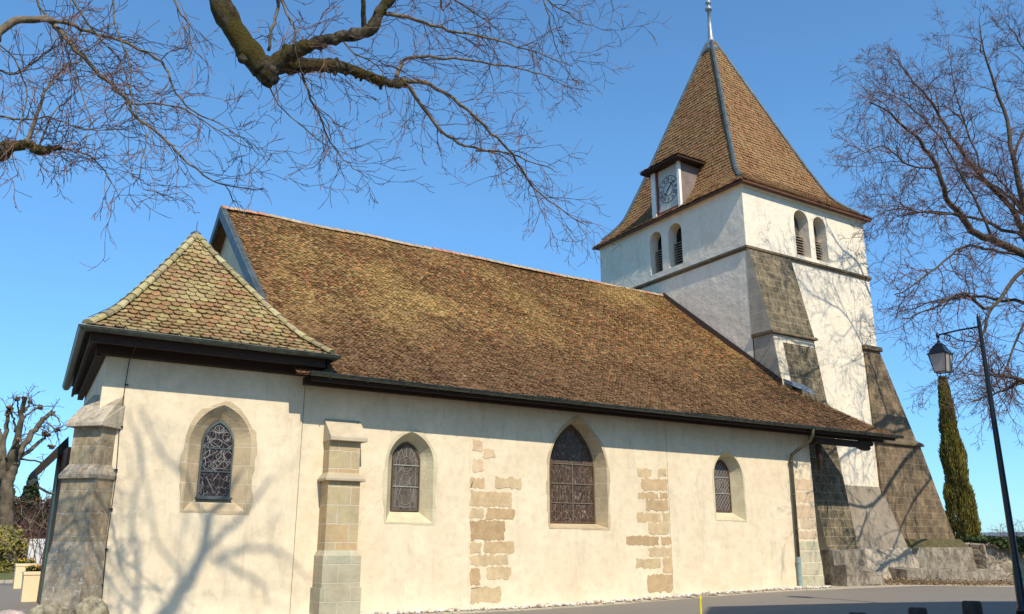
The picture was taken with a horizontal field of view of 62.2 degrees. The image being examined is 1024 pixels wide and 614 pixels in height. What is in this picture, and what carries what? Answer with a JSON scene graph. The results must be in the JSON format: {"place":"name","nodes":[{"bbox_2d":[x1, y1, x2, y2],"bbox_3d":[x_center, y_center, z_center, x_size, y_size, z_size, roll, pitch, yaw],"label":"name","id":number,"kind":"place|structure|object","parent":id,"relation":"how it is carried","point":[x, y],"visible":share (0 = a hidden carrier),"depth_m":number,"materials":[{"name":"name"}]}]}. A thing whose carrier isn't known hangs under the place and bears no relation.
{"place":"outdoors","nodes":[
{"label":"outdoors","id":0,"kind":"place"},
{"bbox_2d":[0,573,13,579],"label":"lawn","id":1,"kind":"structure","parent":0,"point":[6,576],"depth_m":39.67,"materials":[{"name":"green plant"}]},
{"bbox_2d":[0,582,1016,613],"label":"road","id":2,"kind":"structure","parent":0,"point":[935,600],"depth_m":22.34,"materials":[{"name":"grey asphalt"}]},
{"bbox_2d":[0,609,28,613],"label":"boulder","id":3,"kind":"object","parent":2,"relation":"on","point":[11,611],"visible":0.91,"depth_m":16.89,"materials":[{"name":"beige stone"}]},
{"bbox_2d":[12,558,36,588],"bbox_3d":[-18.712,10.203,32.586,0.700,1.132,0.727,10,-18,-31],"label":"planter","id":4,"kind":"object","parent":2,"relation":"on","point":[21,564],"visible":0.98,"depth_m":32.26,"materials":[{"name":"concrete"}]},
{"bbox_2d":[20,564,41,601],"bbox_3d":[-14.117,8.139,25.109,0.678,1.072,0.704,10,-18,-31],"label":"planter","id":5,"kind":"object","parent":2,"relation":"on","point":[30,583],"visible":0.7,"depth_m":24.78,"materials":[{"name":"concrete"}]},
{"bbox_2d":[27,539,44,565],"bbox_3d":[-20.152,10.741,35.830,0.574,1.846,0.150,10,-18,-31],"label":"white board","id":6,"kind":"object","parent":2,"relation":"on","point":[37,552],"visible":0.32,"depth_m":35.88,"materials":[{"name":"white"}]},
{"bbox_2d":[408,588,824,613],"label":"gravel strip","id":7,"kind":"object","parent":2,"relation":"on","point":[624,601],"visible":0.53,"depth_m":23.62,"materials":[{"name":"grey gravel"}]},
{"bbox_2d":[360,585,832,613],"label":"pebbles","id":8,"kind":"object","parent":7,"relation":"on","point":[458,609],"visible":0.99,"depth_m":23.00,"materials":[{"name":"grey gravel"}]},
{"bbox_2d":[699,596,701,613],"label":"marker post","id":9,"kind":"object","parent":2,"relation":"on","point":[700,605],"visible":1,"depth_m":16.14,"materials":[{"name":"yellow plastic"}]},
{"bbox_2d":[908,607,927,613],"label":"bollard","id":10,"kind":"object","parent":2,"relation":"on","point":[917,610],"visible":1,"depth_m":15.86,"materials":[{"name":"black metal"}]},
{"bbox_2d":[962,601,982,613],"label":"bollard","id":11,"kind":"object","parent":2,"relation":"on","point":[971,607],"visible":1,"depth_m":15.63,"materials":[{"name":"black metal"}]},
{"bbox_2d":[926,313,1023,613],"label":"street lamp","id":12,"kind":"object","parent":2,"relation":"on","point":[940,355],"visible":1,"depth_m":19.38,"materials":[{"name":"black metal"}]},
{"bbox_2d":[0,0,1023,532],"label":"sky","id":13,"kind":"structure","parent":0,"point":[787,52],"materials":[{"name":"blue"}]},
{"bbox_2d":[833,583,1013,588],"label":"gravel path","id":14,"kind":"structure","parent":0,"point":[873,586],"depth_m":30.31,"materials":[{"name":"grey gravel"}]},
{"bbox_2d":[867,577,1013,585],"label":"leaf litter","id":15,"kind":"object","parent":14,"relation":"on","point":[921,581],"visible":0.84,"depth_m":32.95,"materials":[{"name":"plant"}]},
{"bbox_2d":[981,532,1023,536],"bbox_3d":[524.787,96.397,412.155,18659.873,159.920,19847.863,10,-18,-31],"label":"hills","id":16,"kind":"structure","parent":0,"point":[991,534],"depth_m":5935.95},
{"bbox_3d":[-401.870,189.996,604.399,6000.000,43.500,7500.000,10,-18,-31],"label":"ground","id":17,"kind":"structure","parent":0,"visible":0},
{"bbox_2d":[0,580,12,582],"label":"kerb","id":18,"kind":"structure","parent":17,"relation":"on","point":[6,581],"depth_m":36.91,"materials":[{"name":"grey concrete"}]},
{"bbox_2d":[0,523,28,572],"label":"clipped shrub","id":19,"kind":"object","parent":17,"relation":"on","point":[6,564],"visible":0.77,"depth_m":42.62,"materials":[{"name":"green plant"}]},
{"bbox_2d":[0,508,48,565],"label":"bare shrub","id":20,"kind":"object","parent":17,"relation":"on","point":[27,535],"visible":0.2,"depth_m":46.26,"materials":[{"name":"brown plant"}]},
{"bbox_2d":[0,487,51,571],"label":"bare shrub","id":21,"kind":"object","parent":17,"relation":"on","point":[23,540],"visible":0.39,"depth_m":34.64,"materials":[{"name":"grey plant"}]},
{"bbox_2d":[1,486,50,559],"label":"bare shrub","id":22,"kind":"object","parent":17,"relation":"on","point":[45,507],"visible":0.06,"depth_m":50.96,"materials":[{"name":"brown plant"}]},
{"bbox_2d":[15,472,42,508],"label":"conifer","id":23,"kind":"object","parent":17,"relation":"on","point":[29,491],"visible":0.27,"depth_m":56.29,"materials":[{"name":"green plant"}]},
{"bbox_2d":[14,502,46,556],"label":"bare shrub","id":24,"kind":"object","parent":17,"relation":"on","point":[32,522],"visible":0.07,"depth_m":48.20,"materials":[{"name":"brown plant"}]},
{"bbox_2d":[13,495,50,537],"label":"evergreen shrub","id":25,"kind":"object","parent":17,"relation":"on","point":[27,508],"visible":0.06,"depth_m":52.12,"materials":[{"name":"green plant"}]},
{"bbox_2d":[0,385,68,528],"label":"pollard tree","id":26,"kind":"object","parent":17,"relation":"on","point":[15,454],"visible":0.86,"depth_m":46.09,"materials":[{"name":"brown plant"}]},
{"bbox_2d":[27,604,70,613],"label":"boulder","id":27,"kind":"object","parent":17,"relation":"on","point":[48,609],"visible":1,"depth_m":15.28,"materials":[{"name":"beige stone"}]},
{"bbox_2d":[71,594,109,613],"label":"boulder","id":28,"kind":"object","parent":17,"relation":"on","point":[91,604],"visible":1,"depth_m":15.80,"materials":[{"name":"beige stone"}]},
{"bbox_2d":[0,0,309,270],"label":"bare tree","id":29,"kind":"object","parent":17,"relation":"on","point":[8,147],"visible":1,"depth_m":13.16,"materials":[{"name":"brown plant"}]},
{"bbox_2d":[209,0,670,270],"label":"bare tree","id":30,"kind":"object","parent":17,"relation":"on","point":[264,69],"visible":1,"depth_m":8.55,"materials":[{"name":"brown plant"}]},
{"bbox_2d":[28,0,975,613],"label":"church","id":31,"kind":"structure","parent":17,"relation":"on","point":[686,394],"depth_m":24.71,"materials":[{"name":"beige paint"}]},
{"bbox_2d":[179,401,257,514],"bbox_3d":[-6.612,3.378,19.095,1.680,2.508,0.287,10,-18,-31],"label":"window","id":32,"kind":"structure","parent":31,"relation":"in","point":[228,448],"depth_m":19.14,"materials":[{"name":"stone"}]},
{"bbox_2d":[382,429,437,524],"bbox_3d":[-2.653,4.301,21.531,1.535,2.389,0.367,10,-18,-31],"label":"window","id":33,"kind":"structure","parent":31,"relation":"in","point":[413,465],"depth_m":21.64,"materials":[{"name":"stone"}]},
{"bbox_2d":[546,415,610,529],"bbox_3d":[1.791,4.737,24.375,2.276,3.222,0.427,10,-18,-31],"label":"window","id":34,"kind":"structure","parent":31,"relation":"in","point":[578,472],"depth_m":24.57,"materials":[{"name":"stone"}]},
{"bbox_2d":[712,450,746,521],"bbox_3d":[6.849,5.768,27.419,1.494,2.261,0.427,10,-18,-31],"label":"window","id":35,"kind":"structure","parent":31,"relation":"in","point":[728,479],"depth_m":27.61,"materials":[{"name":"stone"}]},
{"bbox_2d":[427,588,845,613],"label":"edging kerb","id":36,"kind":"structure","parent":17,"relation":"on","point":[624,603],"depth_m":22.89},
{"bbox_2d":[829,565,884,585],"bbox_3d":[12.385,9.758,30.444,2.050,1.033,0.724,10,-18,-31],"label":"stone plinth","id":37,"kind":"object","parent":17,"relation":"on","point":[843,575],"visible":0.69,"depth_m":30.05,"materials":[{"name":"grey stone"}]},
{"bbox_2d":[816,0,1023,451],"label":"bare tree","id":38,"kind":"object","parent":17,"relation":"on","point":[1003,196],"visible":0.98,"depth_m":31.64,"materials":[{"name":"brown plant"}]},
{"bbox_2d":[888,567,1001,584],"bbox_3d":[17.911,11.166,35.202,6.600,0.888,1.268,10,-18,-31],"label":"stone ledge","id":39,"kind":"object","parent":17,"relation":"on","point":[952,573],"visible":0.54,"depth_m":34.47,"materials":[{"name":"grey stone"}]},
{"bbox_2d":[937,375,981,539],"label":"cypress","id":40,"kind":"object","parent":17,"relation":"on","point":[958,493],"visible":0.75,"depth_m":61.81,"materials":[{"name":"green plant"}]},
{"bbox_2d":[955,519,1023,536],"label":"bare shrub","id":41,"kind":"object","parent":17,"relation":"on","point":[1017,534],"visible":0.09,"depth_m":67.48,"materials":[{"name":"brown plant"}]},
{"bbox_2d":[965,542,1023,581],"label":"rubble wall","id":42,"kind":"structure","parent":17,"relation":"on","point":[988,555],"depth_m":37.60,"materials":[{"name":"grey stone"}]},
{"bbox_2d":[954,535,1023,555],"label":"ivy","id":43,"kind":"object","parent":42,"relation":"on","point":[1002,542],"visible":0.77,"depth_m":37.91,"materials":[{"name":"green plant"}]}
]}

